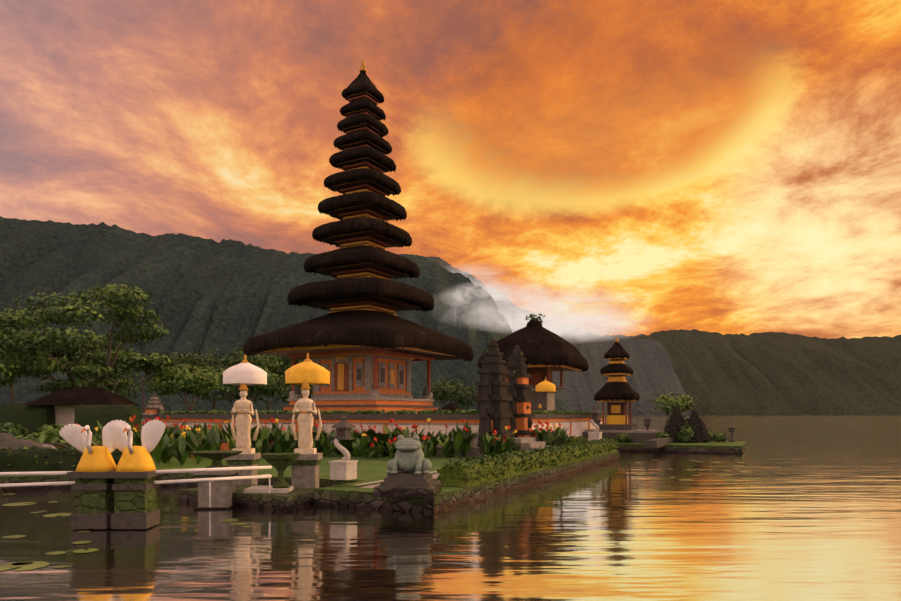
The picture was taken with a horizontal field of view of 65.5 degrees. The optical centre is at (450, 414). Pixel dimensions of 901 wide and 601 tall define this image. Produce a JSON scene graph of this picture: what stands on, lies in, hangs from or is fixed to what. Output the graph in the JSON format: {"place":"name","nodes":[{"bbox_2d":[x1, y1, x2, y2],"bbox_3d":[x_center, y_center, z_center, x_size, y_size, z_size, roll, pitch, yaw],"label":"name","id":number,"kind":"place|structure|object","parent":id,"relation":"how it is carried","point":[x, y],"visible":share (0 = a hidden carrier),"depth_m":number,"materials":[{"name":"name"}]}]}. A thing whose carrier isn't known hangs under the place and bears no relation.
{"place":"outdoors","nodes":[
{"label":"outdoors","id":0,"kind":"place"},
{"bbox_2d":[0,216,570,416],"bbox_3d":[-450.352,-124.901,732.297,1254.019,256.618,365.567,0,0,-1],"label":"mountain","id":1,"kind":"structure","parent":0,"point":[223,295],"depth_m":769.49,"materials":[{"name":"green plant"}]},
{"bbox_2d":[0,419,618,513],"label":"land","id":2,"kind":"structure","parent":0,"point":[328,492],"depth_m":17.48,"materials":[{"name":"green plant"}]},
{"bbox_2d":[0,340,35,403],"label":"tree","id":3,"kind":"object","parent":2,"relation":"on","point":[12,395],"depth_m":68.90,"materials":[{"name":"brown plant"}]},
{"bbox_2d":[0,327,52,387],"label":"tree","id":4,"kind":"object","parent":2,"relation":"on","point":[6,377],"visible":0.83,"depth_m":47.68,"materials":[{"name":"green plant"}]},
{"bbox_2d":[0,403,55,436],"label":"hedge","id":5,"kind":"object","parent":2,"relation":"on","point":[32,419],"visible":0.58,"depth_m":44.64,"materials":[{"name":"green plant"}]},
{"bbox_2d":[0,422,142,442],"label":"bushes","id":6,"kind":"object","parent":2,"relation":"on","point":[16,430],"visible":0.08,"depth_m":39.25,"materials":[{"name":"green plant"}]},
{"bbox_2d":[0,443,152,471],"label":"shore hedge","id":7,"kind":"object","parent":2,"relation":"on","point":[34,458],"depth_m":18.39,"materials":[{"name":"green plant"}]},
{"bbox_2d":[0,284,173,392],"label":"rain tree","id":8,"kind":"object","parent":2,"relation":"on","point":[78,355],"visible":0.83,"depth_m":52.84,"materials":[{"name":"green plant"}]},
{"bbox_2d":[69,342,143,400],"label":"tree","id":9,"kind":"object","parent":2,"relation":"on","point":[122,390],"visible":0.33,"depth_m":74.93,"materials":[{"name":"green plant"}]},
{"bbox_2d":[74,404,140,435],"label":"hedge","id":10,"kind":"object","parent":2,"relation":"on","point":[92,415],"visible":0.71,"depth_m":42.82,"materials":[{"name":"green plant"}]},
{"bbox_2d":[0,387,252,456],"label":"pavilion","id":11,"kind":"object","parent":2,"relation":"on","point":[65,402],"visible":0.21,"depth_m":45.13,"materials":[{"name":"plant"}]},
{"bbox_2d":[59,440,225,469],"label":"lawns","id":12,"kind":"structure","parent":2,"relation":"on","point":[189,463],"depth_m":21.82,"materials":[{"name":"green plant"}]},
{"bbox_2d":[119,352,172,422],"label":"tree","id":13,"kind":"object","parent":2,"relation":"on","point":[150,363],"visible":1,"depth_m":48.95,"materials":[{"name":"green plant"}]},
{"bbox_2d":[39,417,317,464],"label":"flowering plants","id":14,"kind":"object","parent":2,"relation":"on","point":[172,442],"visible":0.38,"depth_m":23.23,"materials":[{"name":"green plant"}]},
{"bbox_2d":[145,364,227,410],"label":"tree","id":15,"kind":"object","parent":2,"relation":"on","point":[184,379],"visible":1,"depth_m":50.27,"materials":[{"name":"green plant"}]},
{"bbox_2d":[145,349,268,409],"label":"tree","id":16,"kind":"object","parent":2,"relation":"on","point":[200,361],"visible":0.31,"depth_m":64.74,"materials":[{"name":"green plant"}]},
{"bbox_2d":[196,366,285,402],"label":"tree","id":17,"kind":"object","parent":2,"relation":"on","point":[270,388],"visible":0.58,"depth_m":56.84,"materials":[{"name":"green plant"}]},
{"bbox_2d":[179,352,329,509],"bbox_3d":[-4.322,0.519,15.437,3.258,3.977,3.207,0,0,22],"label":"statue group","id":18,"kind":"object","parent":2,"relation":"on","point":[303,460],"visible":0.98,"depth_m":15.46,"materials":[{"name":"beige stone"}]},
{"bbox_2d":[211,347,312,410],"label":"tree","id":19,"kind":"object","parent":2,"relation":"on","point":[262,363],"visible":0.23,"depth_m":61.42,"materials":[{"name":"green plant"}]},
{"bbox_2d":[272,355,312,393],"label":"tree","id":20,"kind":"object","parent":2,"relation":"on","point":[286,360],"visible":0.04,"depth_m":68.33,"materials":[{"name":"green plant"}]},
{"bbox_2d":[127,415,476,457],"bbox_3d":[-7.080,0.781,28.720,17.226,1.552,2.558,0,0,25],"label":"bed","id":21,"kind":"object","parent":2,"relation":"on","point":[460,442],"visible":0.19,"depth_m":26.02,"materials":[{"name":"green plant"}]},
{"bbox_2d":[195,429,424,456],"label":"flowers","id":22,"kind":"object","parent":2,"relation":"on","point":[381,437],"visible":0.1,"depth_m":25.99,"materials":[{"name":"green plant"}]},
{"bbox_2d":[329,414,357,479],"bbox_3d":[-2.326,0.697,15.235,0.460,1.410,0.460,0,0,25],"label":"lantern","id":23,"kind":"object","parent":2,"relation":"on","point":[345,468],"visible":1,"depth_m":15.10,"materials":[{"name":"stone"}]},
{"bbox_2d":[268,427,435,459],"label":"flowering plants","id":24,"kind":"object","parent":2,"relation":"on","point":[363,445],"visible":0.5,"depth_m":24.81,"materials":[{"name":"green plant"}]},
{"bbox_2d":[141,338,604,456],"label":"temple wall","id":25,"kind":"structure","parent":2,"relation":"on","point":[503,398],"depth_m":27.93,"materials":[{"name":"stone"}]},
{"bbox_2d":[243,61,473,413],"bbox_3d":[-4.460,-8.589,35.776,9.035,18.994,9.044,0,0,29],"label":"pagoda","id":26,"kind":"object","parent":25,"relation":"on","point":[363,344],"visible":0.98,"depth_m":34.33,"materials":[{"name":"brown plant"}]},
{"bbox_2d":[484,313,544,408],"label":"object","id":27,"kind":"object","parent":25,"relation":"on","point":[534,318],"visible":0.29,"depth_m":41.46,"materials":[{"name":"green plant"}]},
{"bbox_2d":[477,319,588,410],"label":"pavilion","id":28,"kind":"structure","parent":25,"relation":"on","point":[546,352],"depth_m":40.29,"materials":[{"name":"brown plant"}]},
{"bbox_2d":[380,435,435,487],"bbox_3d":[-0.819,0.895,13.813,0.950,1.005,0.950,0,0,7],"label":"frog","id":29,"kind":"object","parent":2,"relation":"on","point":[408,465],"visible":1,"depth_m":13.56,"materials":[{"name":"stone"}]},
{"bbox_2d":[439,402,461,412],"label":"roof","id":30,"kind":"structure","parent":2,"relation":"on","point":[451,406],"depth_m":57.52,"materials":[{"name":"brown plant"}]},
{"bbox_2d":[431,379,476,407],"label":"bush","id":31,"kind":"object","parent":2,"relation":"on","point":[447,393],"visible":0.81,"depth_m":74.14,"materials":[{"name":"green plant"}]},
{"bbox_2d":[477,425,520,455],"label":"plants","id":32,"kind":"object","parent":2,"relation":"on","point":[498,447],"depth_m":24.96,"materials":[{"name":"green plant"}]},
{"bbox_2d":[436,436,618,486],"bbox_3d":[3.720,1.254,23.407,2.642,0.628,18.379,0,0,18],"label":"hedge","id":33,"kind":"object","parent":2,"relation":"on","point":[467,472],"visible":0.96,"depth_m":18.08,"materials":[{"name":"green plant"}]},
{"bbox_2d":[515,420,570,446],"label":"plants","id":34,"kind":"object","parent":2,"relation":"on","point":[558,436],"depth_m":29.32,"materials":[{"name":"green plant"}]},
{"bbox_2d":[588,406,601,440],"bbox_3d":[6.322,0.406,30.637,0.529,1.622,0.529,0,0,25],"label":"lantern","id":35,"kind":"object","parent":2,"relation":"on","point":[595,434],"visible":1,"depth_m":30.48,"materials":[{"name":"stone"}]},
{"bbox_2d":[159,409,601,414],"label":"wall","id":36,"kind":"structure","parent":0,"point":[437,411],"depth_m":28.89,"materials":[{"name":"brick"}]},
{"bbox_2d":[359,473,439,487],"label":"path","id":37,"kind":"structure","parent":0,"point":[435,476],"depth_m":15.56,"materials":[{"name":"grey stone"}]},
{"bbox_2d":[357,471,436,484],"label":"path kerb","id":38,"kind":"structure","parent":37,"relation":"on","point":[381,480],"depth_m":15.57,"materials":[{"name":"stone"}]},
{"bbox_2d":[374,482,441,496],"bbox_3d":[-0.819,1.473,13.813,1.150,0.170,1.150,0,0,7],"label":"stone ledge","id":39,"kind":"object","parent":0,"point":[435,489],"visible":0.79,"depth_m":13.26,"materials":[{"name":"grey stone"}]},
{"bbox_2d":[0,415,900,600],"bbox_3d":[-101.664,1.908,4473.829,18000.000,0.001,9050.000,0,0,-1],"label":"water","id":40,"kind":"structure","parent":0,"point":[813,513],"depth_m":10.71,"materials":[{"name":"liquid"}]},
{"bbox_2d":[0,419,271,529],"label":"swan statues","id":41,"kind":"object","parent":40,"relation":"in","point":[108,494],"visible":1,"depth_m":11.65,"materials":[{"name":"stone"}]},
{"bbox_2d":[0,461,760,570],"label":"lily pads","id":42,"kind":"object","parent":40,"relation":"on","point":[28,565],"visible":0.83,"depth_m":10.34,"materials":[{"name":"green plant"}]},
{"bbox_2d":[0,0,900,338],"label":"sky","id":43,"kind":"structure","parent":0,"point":[723,167],"materials":[{"name":"orange"}]},
{"bbox_2d":[444,282,533,312],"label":"mist","id":44,"kind":"structure","parent":0,"point":[458,296],"depth_m":640.53,"materials":[{"name":"white"}]},
{"bbox_2d":[463,274,558,318],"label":"mist","id":45,"kind":"structure","parent":0,"point":[478,276],"depth_m":1051.63,"materials":[{"name":"white"}]},
{"bbox_2d":[445,281,593,332],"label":"mist","id":46,"kind":"structure","parent":0,"point":[482,318],"depth_m":641.03,"materials":[{"name":"white"}]},
{"bbox_2d":[456,294,629,334],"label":"mist","id":47,"kind":"structure","parent":0,"point":[548,306],"depth_m":642.08,"materials":[{"name":"white"}]},
{"bbox_2d":[398,254,690,415],"bbox_3d":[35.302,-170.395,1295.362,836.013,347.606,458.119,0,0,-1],"label":"mountain","id":48,"kind":"structure","parent":0,"point":[649,363],"depth_m":1375.69,"materials":[{"name":"grey stone"}]},
{"bbox_2d":[462,274,635,342],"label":"mist","id":49,"kind":"structure","parent":0,"point":[505,297],"depth_m":1053.62,"materials":[{"name":"white"}]},
{"bbox_2d":[499,301,636,343],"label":"mist","id":50,"kind":"structure","parent":0,"point":[562,327],"depth_m":1054.14,"materials":[{"name":"white"}]},
{"bbox_2d":[513,311,627,335],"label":"mist","id":51,"kind":"structure","parent":0,"point":[599,323],"depth_m":643.13,"materials":[{"name":"white"}]},
{"bbox_2d":[617,441,745,453],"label":"island","id":52,"kind":"structure","parent":0,"point":[726,447],"depth_m":35.05,"materials":[{"name":"green plant"}]},
{"bbox_2d":[582,337,662,442],"bbox_3d":[9.502,-1.412,38.712,3.900,5.840,2.800,0,0,25],"label":"pagoda","id":53,"kind":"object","parent":52,"relation":"on","point":[616,387],"visible":1,"depth_m":38.20,"materials":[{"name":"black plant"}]},
{"bbox_2d":[535,376,735,447],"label":"temple ornaments","id":54,"kind":"object","parent":52,"relation":"on","point":[695,422],"visible":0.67,"depth_m":37.68,"materials":[{"name":"gold"}]},
{"bbox_2d":[616,421,726,442],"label":"bushes","id":55,"kind":"object","parent":52,"relation":"on","point":[717,437],"visible":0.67,"depth_m":37.26,"materials":[{"name":"green plant"}]},
{"bbox_2d":[651,392,696,415],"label":"islet tree","id":56,"kind":"object","parent":52,"relation":"on","point":[678,401],"visible":0.96,"depth_m":40.15,"materials":[{"name":"green plant"}]},
{"bbox_2d":[599,329,900,414],"bbox_3d":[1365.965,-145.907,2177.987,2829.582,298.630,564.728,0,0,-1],"label":"mountain","id":57,"kind":"structure","parent":0,"point":[771,373],"depth_m":2100.64,"materials":[{"name":"green plant"}]}
]}

